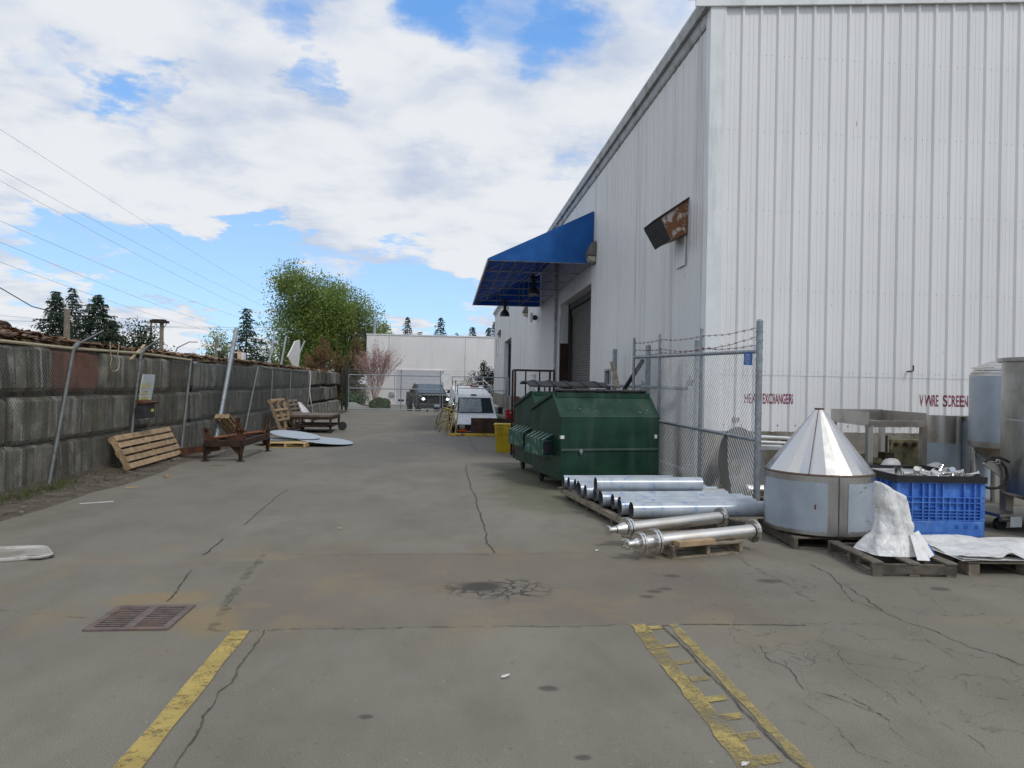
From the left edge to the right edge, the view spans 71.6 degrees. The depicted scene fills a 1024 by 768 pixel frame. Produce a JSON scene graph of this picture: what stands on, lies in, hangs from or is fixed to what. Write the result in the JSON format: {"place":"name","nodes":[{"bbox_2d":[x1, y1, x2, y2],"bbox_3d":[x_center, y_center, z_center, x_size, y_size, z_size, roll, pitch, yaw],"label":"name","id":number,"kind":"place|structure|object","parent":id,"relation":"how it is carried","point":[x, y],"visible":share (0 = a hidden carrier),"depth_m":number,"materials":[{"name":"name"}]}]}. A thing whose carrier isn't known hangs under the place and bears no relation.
{"place":"outdoors","nodes":[
{"label":"outdoors","id":0,"kind":"place"},
{"bbox_2d":[0,0,695,383],"label":"sky","id":1,"kind":"structure","parent":0,"point":[396,148],"materials":[{"name":"blue"}]},
{"bbox_2d":[366,319,496,405],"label":"warehouse","id":2,"kind":"structure","parent":0,"point":[429,355],"depth_m":69.51,"materials":[{"name":"paint"}]},
{"bbox_2d":[396,371,442,404],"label":"sectional door","id":3,"kind":"structure","parent":2,"relation":"in","point":[424,373],"depth_m":69.30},
{"bbox_2d":[0,384,1023,767],"bbox_3d":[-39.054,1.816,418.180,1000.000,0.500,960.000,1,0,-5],"label":"ground","id":4,"kind":"structure","parent":0,"point":[396,476],"depth_m":4.62,"materials":[{"name":"concrete"}]},
{"bbox_2d":[0,545,54,561],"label":"white tray","id":5,"kind":"object","parent":4,"relation":"on","point":[17,553],"visible":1,"depth_m":6.37,"materials":[{"name":"plastic"}]},
{"bbox_2d":[29,291,76,336],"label":"conifer","id":6,"kind":"object","parent":4,"relation":"on","point":[53,317],"visible":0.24,"depth_m":58.44,"materials":[{"name":"green plant"}]},
{"bbox_2d":[63,305,72,339],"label":"utility pole","id":7,"kind":"object","parent":4,"relation":"on","point":[66,330],"visible":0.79,"depth_m":41.63,"materials":[{"name":"brown wood"}]},
{"bbox_2d":[56,288,87,337],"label":"conifer","id":8,"kind":"object","parent":4,"relation":"on","point":[72,303],"visible":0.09,"depth_m":62.59,"materials":[{"name":"green plant"}]},
{"bbox_2d":[70,294,129,343],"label":"conifer","id":9,"kind":"object","parent":4,"relation":"on","point":[90,322],"visible":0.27,"depth_m":56.79,"materials":[{"name":"green plant"}]},
{"bbox_2d":[82,604,195,630],"bbox_3d":[-2.470,1.556,4.741,0.520,0.012,0.500,1,0,-5],"label":"drain grate","id":10,"kind":"object","parent":4,"relation":"on","point":[136,617],"visible":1,"depth_m":4.71,"materials":[{"name":"metal"}]},
{"bbox_2d":[111,316,174,350],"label":"holly bush","id":11,"kind":"object","parent":4,"relation":"on","point":[143,339],"visible":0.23,"depth_m":57.07,"materials":[{"name":"green plant"}]},
{"bbox_2d":[0,330,311,493],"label":"chain link fence","id":12,"kind":"object","parent":4,"relation":"on","point":[68,376],"visible":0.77,"depth_m":12.45,"materials":[{"name":"metal"}]},
{"bbox_2d":[138,374,154,420],"bbox_3d":[-6.751,0.246,13.131,0.028,0.854,0.686,1,0,-5],"label":"notice board","id":13,"kind":"object","parent":12,"relation":"attached to","point":[146,386],"visible":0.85,"depth_m":13.08,"materials":[{"name":"white paper"}]},
{"bbox_2d":[135,399,158,417],"bbox_3d":[-6.608,0.448,12.867,0.230,0.330,0.460,1,0,-5],"label":"letter box","id":14,"kind":"object","parent":13,"relation":"attached to","point":[145,408],"visible":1,"depth_m":12.67,"materials":[{"name":"metal"}]},
{"bbox_2d":[149,319,169,350],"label":"utility pole","id":15,"kind":"object","parent":4,"relation":"on","point":[161,332],"visible":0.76,"depth_m":44.05,"materials":[{"name":"brown wood"}]},
{"bbox_2d":[0,337,336,372],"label":"spoil heap","id":16,"kind":"object","parent":4,"relation":"on","point":[186,357],"visible":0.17,"depth_m":14.98,"materials":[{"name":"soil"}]},
{"bbox_2d":[0,325,327,371],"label":"bark and wood scraps","id":17,"kind":"object","parent":16,"relation":"on","point":[14,332],"visible":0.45,"depth_m":12.10,"materials":[{"name":"wood"}]},
{"bbox_2d":[0,345,339,496],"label":"block wall","id":18,"kind":"structure","parent":4,"relation":"on","point":[323,390],"depth_m":11.87,"materials":[{"name":"concrete"}]},
{"bbox_2d":[0,409,347,520],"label":"dirt strip","id":19,"kind":"object","parent":4,"relation":"on","point":[105,485],"visible":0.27,"depth_m":10.48,"materials":[{"name":"soil"}]},
{"bbox_2d":[107,427,180,470],"bbox_3d":[-6.709,1.166,13.130,0.124,0.620,2.561,-27,3,-6],"label":"pallet","id":20,"kind":"object","parent":19,"relation":"on","point":[146,437],"visible":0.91,"depth_m":12.80,"materials":[{"name":"brown wood"}]},
{"bbox_2d":[0,410,344,502],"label":"weeds","id":21,"kind":"object","parent":19,"relation":"on","point":[51,487],"visible":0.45,"depth_m":9.61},
{"bbox_2d":[176,446,220,454],"bbox_3d":[-6.330,1.308,14.463,0.392,0.220,0.826,1,0,38],"label":"rusty channel","id":22,"kind":"object","parent":19,"relation":"on","point":[192,450],"visible":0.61,"depth_m":14.35,"materials":[{"name":"brown metal"}]},
{"bbox_2d":[214,327,238,436],"bbox_3d":[-7.061,-0.001,17.545,0.107,2.968,2.346,1,0,-10],"label":"leaning tube","id":23,"kind":"object","parent":19,"relation":"on","point":[226,381],"visible":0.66,"depth_m":17.60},
{"bbox_2d":[113,630,249,767],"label":"parking line","id":24,"kind":"object","parent":4,"relation":"on","point":[146,745],"visible":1,"depth_m":3.47,"materials":[{"name":"paint"}]},
{"bbox_2d":[198,327,231,357],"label":"young tree","id":25,"kind":"object","parent":4,"relation":"on","point":[211,348],"visible":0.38,"depth_m":88.54,"materials":[{"name":"green plant"}]},
{"bbox_2d":[201,417,270,461],"bbox_3d":[-5.766,1.134,15.004,0.800,0.770,2.280,1,0,-5],"label":"machine stand","id":26,"kind":"object","parent":4,"relation":"on","point":[239,440],"visible":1,"depth_m":13.97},
{"bbox_2d":[214,414,235,434],"bbox_3d":[-6.734,1.018,16.962,0.345,0.124,1.018,-1,-32,3],"label":"pallet","id":27,"kind":"object","parent":26,"relation":"on","point":[228,421],"visible":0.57,"depth_m":16.71,"materials":[{"name":"brown wood"}]},
{"bbox_2d":[213,308,268,361],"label":"conifer","id":28,"kind":"object","parent":4,"relation":"on","point":[246,334],"visible":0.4,"depth_m":65.77,"materials":[{"name":"green plant"}]},
{"bbox_2d":[247,340,288,363],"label":"young tree","id":29,"kind":"object","parent":4,"relation":"on","point":[272,360],"visible":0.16,"depth_m":85.31,"materials":[{"name":"green plant"}]},
{"bbox_2d":[267,398,294,429],"bbox_3d":[-7.283,0.973,22.451,0.124,1.054,1.466,-20,1,-2],"label":"pallet","id":30,"kind":"object","parent":4,"relation":"on","point":[279,409],"visible":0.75,"depth_m":22.43,"materials":[{"name":"brown wood"}]},
{"bbox_2d":[265,440,313,447],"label":"pallet","id":31,"kind":"object","parent":4,"relation":"on","point":[287,443],"visible":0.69,"depth_m":17.20,"materials":[{"name":"brown wood"}]},
{"bbox_2d":[294,437,352,444],"bbox_3d":[-4.796,1.429,18.077,1.480,0.008,1.480,7,0,-5],"label":"steel disc","id":32,"kind":"object","parent":31,"relation":"on","point":[328,440],"visible":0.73,"depth_m":17.93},
{"bbox_2d":[270,430,319,438],"bbox_3d":[-5.528,1.290,18.120,1.240,0.012,1.240,8,2,-5],"label":"steel disc","id":33,"kind":"object","parent":32,"relation":"on","point":[294,434],"visible":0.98,"depth_m":18.09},
{"bbox_2d":[285,399,304,424],"bbox_3d":[-7.383,0.996,24.231,0.124,0.953,1.069,-21,0,0],"label":"pallet","id":34,"kind":"object","parent":4,"relation":"on","point":[293,403],"visible":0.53,"depth_m":24.17,"materials":[{"name":"brown wood"}]},
{"bbox_2d":[289,402,313,421],"bbox_3d":[-7.555,1.073,25.483,0.373,0.820,2.658,1,0,-4],"label":"curved panel","id":35,"kind":"object","parent":4,"relation":"on","point":[303,406],"visible":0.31,"depth_m":25.92,"materials":[{"name":"white paint"}]},
{"bbox_2d":[255,258,358,371],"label":"poplar tree","id":36,"kind":"object","parent":4,"relation":"on","point":[308,316],"visible":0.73,"depth_m":72.06,"materials":[{"name":"green plant"}]},
{"bbox_2d":[289,412,346,432],"bbox_3d":[-6.213,1.246,22.922,1.557,0.565,1.820,1,0,-5],"label":"work cart","id":37,"kind":"object","parent":4,"relation":"on","point":[330,417],"visible":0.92,"depth_m":22.07,"materials":[{"name":"wood"}]},
{"bbox_2d":[300,338,339,399],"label":"bush","id":38,"kind":"object","parent":4,"relation":"on","point":[318,362],"visible":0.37,"depth_m":64.57,"materials":[{"name":"brown plant"}]},
{"bbox_2d":[331,348,346,403],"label":"columnar cedar","id":39,"kind":"object","parent":4,"relation":"on","point":[339,359],"visible":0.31,"depth_m":67.50,"materials":[{"name":"green plant"}]},
{"bbox_2d":[340,392,363,406],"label":"weed clump","id":40,"kind":"object","parent":4,"relation":"on","point":[353,396],"visible":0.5,"depth_m":60.52,"materials":[{"name":"green plant"}]},
{"bbox_2d":[313,279,393,390],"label":"poplar tree","id":41,"kind":"object","parent":4,"relation":"on","point":[362,313],"visible":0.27,"depth_m":76.63,"materials":[{"name":"green plant"}]},
{"bbox_2d":[336,329,370,402],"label":"columnar cedar","id":42,"kind":"object","parent":4,"relation":"on","point":[356,345],"visible":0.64,"depth_m":65.54,"materials":[{"name":"green plant"}]},
{"bbox_2d":[349,337,404,398],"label":"budding tree","id":43,"kind":"object","parent":4,"relation":"on","point":[385,363],"visible":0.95,"depth_m":63.33,"materials":[{"name":"plant"}]},
{"bbox_2d":[368,397,390,407],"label":"round shrub","id":44,"kind":"object","parent":4,"relation":"on","point":[386,402],"visible":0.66,"depth_m":58.73,"materials":[{"name":"green plant"}]},
{"bbox_2d":[341,364,508,411],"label":"gate","id":45,"kind":"structure","parent":4,"relation":"on","point":[446,378],"depth_m":39.63,"materials":[{"name":"metal"}]},
{"bbox_2d":[214,553,637,630],"bbox_3d":[-0.546,1.595,5.666,2.942,0.001,2.083,1,0,-5],"label":"patch joint","id":46,"kind":"object","parent":4,"relation":"on","point":[431,626],"visible":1,"depth_m":4.67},
{"bbox_2d":[406,383,449,410],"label":"pickup truck","id":47,"kind":"object","parent":4,"relation":"on","point":[427,397],"visible":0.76,"depth_m":44.34,"materials":[{"name":"black paint"}]},
{"bbox_2d":[439,402,458,432],"bbox_3d":[-2.050,1.093,23.264,0.482,1.004,0.609,1,0,-34],"label":"guard rail","id":48,"kind":"object","parent":4,"relation":"on","point":[452,415],"visible":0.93,"depth_m":23.26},
{"bbox_2d":[442,407,458,432],"bbox_3d":[-1.972,1.170,22.524,0.340,0.849,1.225,1,0,-22],"label":"guard rail","id":49,"kind":"object","parent":4,"relation":"on","point":[451,422],"visible":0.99,"depth_m":22.32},
{"bbox_2d":[449,433,494,436],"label":"ramp kerb","id":50,"kind":"structure","parent":4,"relation":"on","point":[470,434],"depth_m":21.92,"materials":[{"name":"yellow paint"}]},
{"bbox_2d":[447,377,502,432],"bbox_3d":[-1.970,1.163,34.692,2.560,2.580,5.618,1,6,-9],"label":"white van","id":51,"kind":"object","parent":4,"relation":"on","point":[475,401],"visible":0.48,"depth_m":33.37,"materials":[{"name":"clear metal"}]},
{"bbox_2d":[467,360,493,397],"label":"holly bush","id":52,"kind":"object","parent":4,"relation":"on","point":[484,369],"visible":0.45,"depth_m":63.84,"materials":[{"name":"green plant"}]},
{"bbox_2d":[471,418,498,433],"bbox_3d":[-0.850,1.326,22.085,0.860,0.530,0.013,1,0,-5],"label":"guard plate","id":53,"kind":"object","parent":4,"relation":"on","point":[482,425],"visible":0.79,"depth_m":22.07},
{"bbox_2d":[173,626,804,767],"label":"line crack","id":54,"kind":"object","parent":4,"relation":"on","point":[236,673],"visible":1,"depth_m":3.53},
{"bbox_2d":[2,411,979,767],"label":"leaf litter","id":55,"kind":"object","parent":4,"relation":"on","point":[346,605],"visible":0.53,"depth_m":7.94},
{"bbox_2d":[494,423,512,452],"bbox_3d":[-0.174,1.287,17.008,0.524,0.676,0.474,1,0,1],"label":"yellow bin","id":56,"kind":"object","parent":4,"relation":"on","point":[501,433],"visible":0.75,"depth_m":16.81,"materials":[{"name":"plastic"}]},
{"bbox_2d":[0,609,1023,762],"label":"faint cracks","id":57,"kind":"object","parent":4,"relation":"on","point":[808,705],"visible":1,"depth_m":3.76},
{"bbox_2d":[510,369,554,457],"bbox_3d":[0.457,0.657,15.962,0.912,1.955,0.707,1,0,-5],"label":"rusty rack","id":58,"kind":"object","parent":4,"relation":"on","point":[513,388],"visible":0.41,"depth_m":16.09,"materials":[{"name":"metal"}]},
{"bbox_2d":[508,380,609,468],"bbox_3d":[1.048,0.789,13.311,2.005,1.704,1.470,1,0,-17],"label":"dumpster","id":59,"kind":"object","parent":4,"relation":"on","point":[521,430],"visible":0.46,"depth_m":13.05,"materials":[{"name":"green paint"}]},
{"bbox_2d":[525,388,659,486],"bbox_3d":[1.331,0.859,11.660,2.005,1.569,1.470,1,0,-17],"label":"dumpster","id":60,"kind":"object","parent":4,"relation":"on","point":[577,431],"visible":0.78,"depth_m":11.09,"materials":[{"name":"green paint"}]},
{"bbox_2d":[167,437,1021,713],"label":"pavement cracks","id":61,"kind":"object","parent":4,"relation":"on","point":[662,625],"visible":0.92,"depth_m":5.39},
{"bbox_2d":[558,487,718,530],"bbox_3d":[1.554,1.566,9.106,1.280,0.155,2.481,1,0,-13],"label":"long pallet","id":62,"kind":"object","parent":4,"relation":"on","point":[612,515],"visible":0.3,"depth_m":8.72,"materials":[{"name":"brown wood"}]},
{"bbox_2d":[567,477,594,489],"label":"wrapped tube","id":63,"kind":"object","parent":62,"relation":"on","point":[570,483],"visible":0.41,"depth_m":9.88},
{"bbox_2d":[562,475,673,487],"bbox_3d":[1.529,1.399,10.208,1.620,0.176,0.176,1,0,-8],"label":"wrapped tube","id":64,"kind":"object","parent":62,"relation":"on","point":[564,480],"visible":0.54,"depth_m":10.16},
{"bbox_2d":[584,485,705,498],"bbox_3d":[1.746,1.401,9.262,1.620,0.176,0.176,1,0,-8],"label":"wrapped tube","id":65,"kind":"object","parent":62,"relation":"on","point":[588,491],"visible":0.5,"depth_m":9.10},
{"bbox_2d":[598,488,724,498],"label":"wrapped tube","id":66,"kind":"object","parent":62,"relation":"on","point":[718,489],"visible":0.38,"depth_m":8.97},
{"bbox_2d":[594,477,703,490],"bbox_3d":[1.702,1.248,8.847,1.361,0.176,0.176,1,0,-8],"label":"wrapped tube","id":67,"kind":"object","parent":66,"relation":"on","point":[648,483],"visible":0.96,"depth_m":8.78,"materials":[{"name":"metal"}]},
{"bbox_2d":[599,491,728,505],"bbox_3d":[1.873,1.403,8.716,1.620,0.176,0.176,1,0,-9],"label":"wrapped tube","id":68,"kind":"object","parent":62,"relation":"on","point":[604,498],"visible":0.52,"depth_m":8.65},
{"bbox_2d":[610,493,742,508],"bbox_3d":[1.992,1.405,8.516,1.620,0.176,0.176,1,0,-8],"label":"wrapped tube","id":69,"kind":"object","parent":62,"relation":"on","point":[614,499],"visible":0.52,"depth_m":8.47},
{"bbox_2d":[617,495,752,503],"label":"wrapped tube","id":70,"kind":"object","parent":62,"relation":"on","point":[689,497],"visible":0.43,"depth_m":8.31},
{"bbox_2d":[617,499,756,514],"bbox_3d":[2.017,1.405,8.134,1.620,0.176,0.176,1,0,-8],"label":"wrapped tube","id":71,"kind":"object","parent":62,"relation":"on","point":[623,506],"visible":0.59,"depth_m":8.06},
{"bbox_2d":[629,501,763,517],"bbox_3d":[2.115,1.406,7.963,1.620,0.176,0.176,1,0,-9],"label":"wrapped tube","id":72,"kind":"object","parent":62,"relation":"on","point":[674,509],"visible":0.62,"depth_m":7.88,"materials":[{"name":"metal"}]},
{"bbox_2d":[607,339,699,476],"bbox_3d":[2.629,0.416,14.250,0.187,2.510,6.112,1,0,-5],"label":"pipe barrier","id":73,"kind":"object","parent":4,"relation":"on","point":[648,348],"visible":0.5,"depth_m":11.38,"materials":[{"name":"metal"}]},
{"bbox_2d":[610,362,619,387],"bbox_3d":[2.279,-0.207,15.722,0.100,0.606,0.829,1,0,-2],"label":"pale plank","id":74,"kind":"object","parent":73,"relation":"attached to","point":[614,374],"visible":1,"depth_m":15.68,"materials":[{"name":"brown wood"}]},
{"bbox_2d":[644,529,742,558],"bbox_3d":[1.762,1.582,7.056,0.813,0.124,0.624,1,0,-21],"label":"pallet","id":75,"kind":"object","parent":4,"relation":"on","point":[735,546],"visible":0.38,"depth_m":6.85,"materials":[{"name":"brown wood"}]},
{"bbox_2d":[605,507,728,538],"bbox_3d":[1.618,1.455,7.402,1.519,0.224,0.224,0,0,-28],"label":"flanged pipe","id":76,"kind":"object","parent":75,"relation":"on","point":[626,527],"visible":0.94,"depth_m":7.36,"materials":[{"name":"silver metal"}]},
{"bbox_2d":[621,519,761,554],"bbox_3d":[1.728,1.476,6.834,1.526,0.236,0.236,0,0,-23],"label":"flanged pipe","id":77,"kind":"object","parent":75,"relation":"on","point":[654,541],"visible":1,"depth_m":6.75,"materials":[{"name":"silver metal"}]},
{"bbox_2d":[674,537,715,546],"bbox_3d":[1.726,1.493,6.696,0.420,0.050,0.090,1,0,-23],"label":"timber offcut","id":78,"kind":"object","parent":75,"relation":"on","point":[695,542],"visible":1,"depth_m":6.66,"materials":[{"name":"brown wood"}]},
{"bbox_2d":[632,319,763,500],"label":"yard gate","id":79,"kind":"structure","parent":4,"relation":"on","point":[748,360],"depth_m":10.54,"materials":[{"name":"metal"}]},
{"bbox_2d":[630,624,780,766],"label":"hatched bay marking","id":80,"kind":"object","parent":4,"relation":"on","point":[727,737],"visible":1,"depth_m":3.61,"materials":[{"name":"paint"}]},
{"bbox_2d":[717,427,764,494],"bbox_3d":[3.207,1.167,10.023,1.120,1.120,0.108,1,-10,-38],"label":"dished disc","id":81,"kind":"object","parent":4,"relation":"on","point":[724,450],"visible":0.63,"depth_m":10.00,"materials":[{"name":"grey metal"}]},
{"bbox_2d":[669,624,813,767],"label":"bay edge line","id":82,"kind":"object","parent":4,"relation":"on","point":[701,655],"visible":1,"depth_m":3.69,"materials":[{"name":"paint"}]},
{"bbox_2d":[493,0,1023,486],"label":"warehouse","id":83,"kind":"structure","parent":4,"relation":"on","point":[845,178],"depth_m":11.91,"materials":[{"name":"metal"}]},
{"bbox_2d":[472,211,593,306],"bbox_3d":[0.299,-4.290,26.456,3.088,1.595,11.708,1,0,-5],"label":"awning","id":84,"kind":"object","parent":83,"relation":"attached to","point":[507,274],"visible":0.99,"depth_m":21.50,"materials":[{"name":"blue fabric"}]},
{"bbox_2d":[528,273,538,294],"bbox_3d":[0.743,-3.457,24.475,0.410,0.780,0.410,1,0,-5],"label":"hanging lamp","id":85,"kind":"object","parent":84,"relation":"hanging from","point":[533,290],"visible":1,"depth_m":24.40,"materials":[{"name":"metal"}]},
{"bbox_2d":[571,299,590,388],"bbox_3d":[2.507,-1.092,23.861,0.025,3.654,5.550,1,0,-5],"label":"roller door","id":86,"kind":"structure","parent":83,"relation":"in","point":[581,328],"depth_m":24.73,"materials":[{"name":"metal"}]},
{"bbox_2d":[585,241,595,264],"bbox_3d":[2.269,-3.786,20.499,0.246,0.660,0.480,1,0,-5],"label":"wall light","id":87,"kind":"object","parent":83,"relation":"attached to","point":[590,255],"visible":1,"depth_m":20.30,"materials":[{"name":"grey metal"}]},
{"bbox_2d":[643,197,688,268],"bbox_3d":[2.786,-2.728,12.884,0.640,1.200,0.680,1,0,-5],"label":"exhaust hood","id":88,"kind":"object","parent":83,"relation":"attached to","point":[669,226],"visible":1,"depth_m":12.60,"materials":[{"name":"brown metal"}]},
{"bbox_2d":[753,435,789,449],"bbox_3d":[4.116,1.248,11.225,1.477,0.892,0.351,1,0,-5],"label":"pipe rack","id":89,"kind":"object","parent":4,"relation":"on","point":[773,447],"visible":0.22,"depth_m":11.11,"materials":[{"name":"metal"}]},
{"bbox_2d":[758,519,861,549],"bbox_3d":[3.285,1.611,7.648,0.936,0.124,1.000,1,0,-1],"label":"pallet","id":90,"kind":"object","parent":4,"relation":"on","point":[791,539],"visible":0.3,"depth_m":7.23,"materials":[{"name":"brown wood"}]},
{"bbox_2d":[763,408,875,537],"bbox_3d":[3.281,0.898,7.608,1.102,1.280,1.102,1,0,-5],"label":"cone tank","id":91,"kind":"object","parent":90,"relation":"on","point":[819,476],"visible":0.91,"depth_m":7.21,"materials":[{"name":"silver metal"}]},
{"bbox_2d":[831,409,926,465],"bbox_3d":[5.107,1.040,9.978,0.894,1.340,1.573,1,0,4],"label":"tray stand","id":92,"kind":"object","parent":4,"relation":"on","point":[871,419],"visible":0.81,"depth_m":9.54,"materials":[{"name":"silver metal"}]},
{"bbox_2d":[828,540,957,577],"bbox_3d":[3.495,1.613,6.591,0.742,0.124,0.872,1,0,0],"label":"pallet","id":93,"kind":"object","parent":4,"relation":"on","point":[911,567],"visible":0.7,"depth_m":6.20,"materials":[{"name":"brown wood"}]},
{"bbox_2d":[853,481,934,560],"bbox_3d":[3.534,1.229,6.542,0.597,0.654,0.631,1,0,-5],"label":"draped object","id":94,"kind":"object","parent":93,"relation":"on","point":[891,533],"visible":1,"depth_m":6.50,"materials":[{"name":"plastic"}]},
{"bbox_2d":[885,435,918,465],"bbox_3d":[6.294,1.284,11.495,0.590,0.900,0.080,1,0,-5],"label":"bolted plate","id":95,"kind":"object","parent":4,"relation":"on","point":[905,451],"visible":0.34,"depth_m":11.49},
{"bbox_2d":[869,465,987,536],"bbox_3d":[4.778,1.366,8.524,1.015,0.672,1.253,1,0,0],"label":"bulk crate","id":96,"kind":"object","parent":4,"relation":"on","point":[948,505],"visible":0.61,"depth_m":7.92,"materials":[{"name":"blue plastic"}]},
{"bbox_2d":[926,415,960,470],"bbox_3d":[6.631,1.115,10.962,0.508,1.250,0.504,1,0,-5],"label":"storage tank","id":97,"kind":"object","parent":4,"relation":"on","point":[944,440],"visible":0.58,"depth_m":10.75,"materials":[{"name":"silver metal"}]},
{"bbox_2d":[961,416,989,499],"bbox_3d":[7.114,1.123,10.956,0.507,1.250,0.504,1,0,-5],"label":"storage tank","id":98,"kind":"object","parent":4,"relation":"on","point":[982,469],"visible":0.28,"depth_m":10.80,"materials":[{"name":"silver metal"}]},
{"bbox_2d":[930,549,1023,575],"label":"pallet","id":99,"kind":"object","parent":4,"relation":"on","point":[970,568],"visible":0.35,"depth_m":6.29,"materials":[{"name":"brown wood"}]},
{"bbox_2d":[922,534,1023,560],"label":"sheet stack","id":100,"kind":"object","parent":99,"relation":"on","point":[965,548],"visible":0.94,"depth_m":6.62,"materials":[{"name":"plastic"}]},
{"bbox_2d":[968,361,1014,503],"bbox_3d":[7.051,0.701,10.199,0.848,2.090,0.848,1,0,-5],"label":"storage tank","id":101,"kind":"object","parent":4,"relation":"on","point":[984,421],"visible":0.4,"depth_m":10.06,"materials":[{"name":"silver metal"}]},
{"bbox_2d":[985,506,1023,529],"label":"tank trolley","id":102,"kind":"object","parent":4,"relation":"on","point":[1015,517],"visible":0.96,"depth_m":8.37,"materials":[{"name":"silver metal"}]},
{"bbox_2d":[997,357,1023,527],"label":"storage tank","id":103,"kind":"object","parent":4,"relation":"on","point":[1012,418],"visible":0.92,"depth_m":8.19,"materials":[{"name":"metal"}]},
{"bbox_2d":[982,455,1009,489],"bbox_3d":[5.566,1.016,8.147,0.315,0.398,0.130,1,0,-5],"label":"hose","id":104,"kind":"object","parent":103,"relation":"attached to","point":[996,465],"visible":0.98,"depth_m":8.15,"materials":[{"name":"rubber"}]},
{"bbox_3d":[5.110,1.485,10.068,0.900,0.450,0.800,1,0,-5],"label":"low crate","id":105,"kind":"object","parent":4,"relation":"on","visible":0},
{"bbox_2d":[860,452,893,464],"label":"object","id":106,"kind":"object","parent":105,"relation":"on","point":[882,456],"visible":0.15,"depth_m":10.07,"materials":[{"name":"grey metal"}]},
{"bbox_2d":[881,458,900,464],"bbox_3d":[5.067,1.098,9.510,0.273,0.217,0.218,1,0,-5],"label":"plastic bag","id":107,"kind":"object","parent":105,"relation":"on","point":[890,461],"visible":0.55,"depth_m":9.45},
{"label":"steel post","id":108,"kind":"object","parent":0,"visible":0},
{"bbox_2d":[287,340,299,366],"bbox_3d":[-9.308,-1.308,30.309,0.050,1.294,2.503,1,0,-5],"label":"hanging sheet","id":109,"kind":"object","parent":108,"relation":"hanging from","point":[293,356],"visible":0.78,"depth_m":30.47,"materials":[{"name":"white plastic"}]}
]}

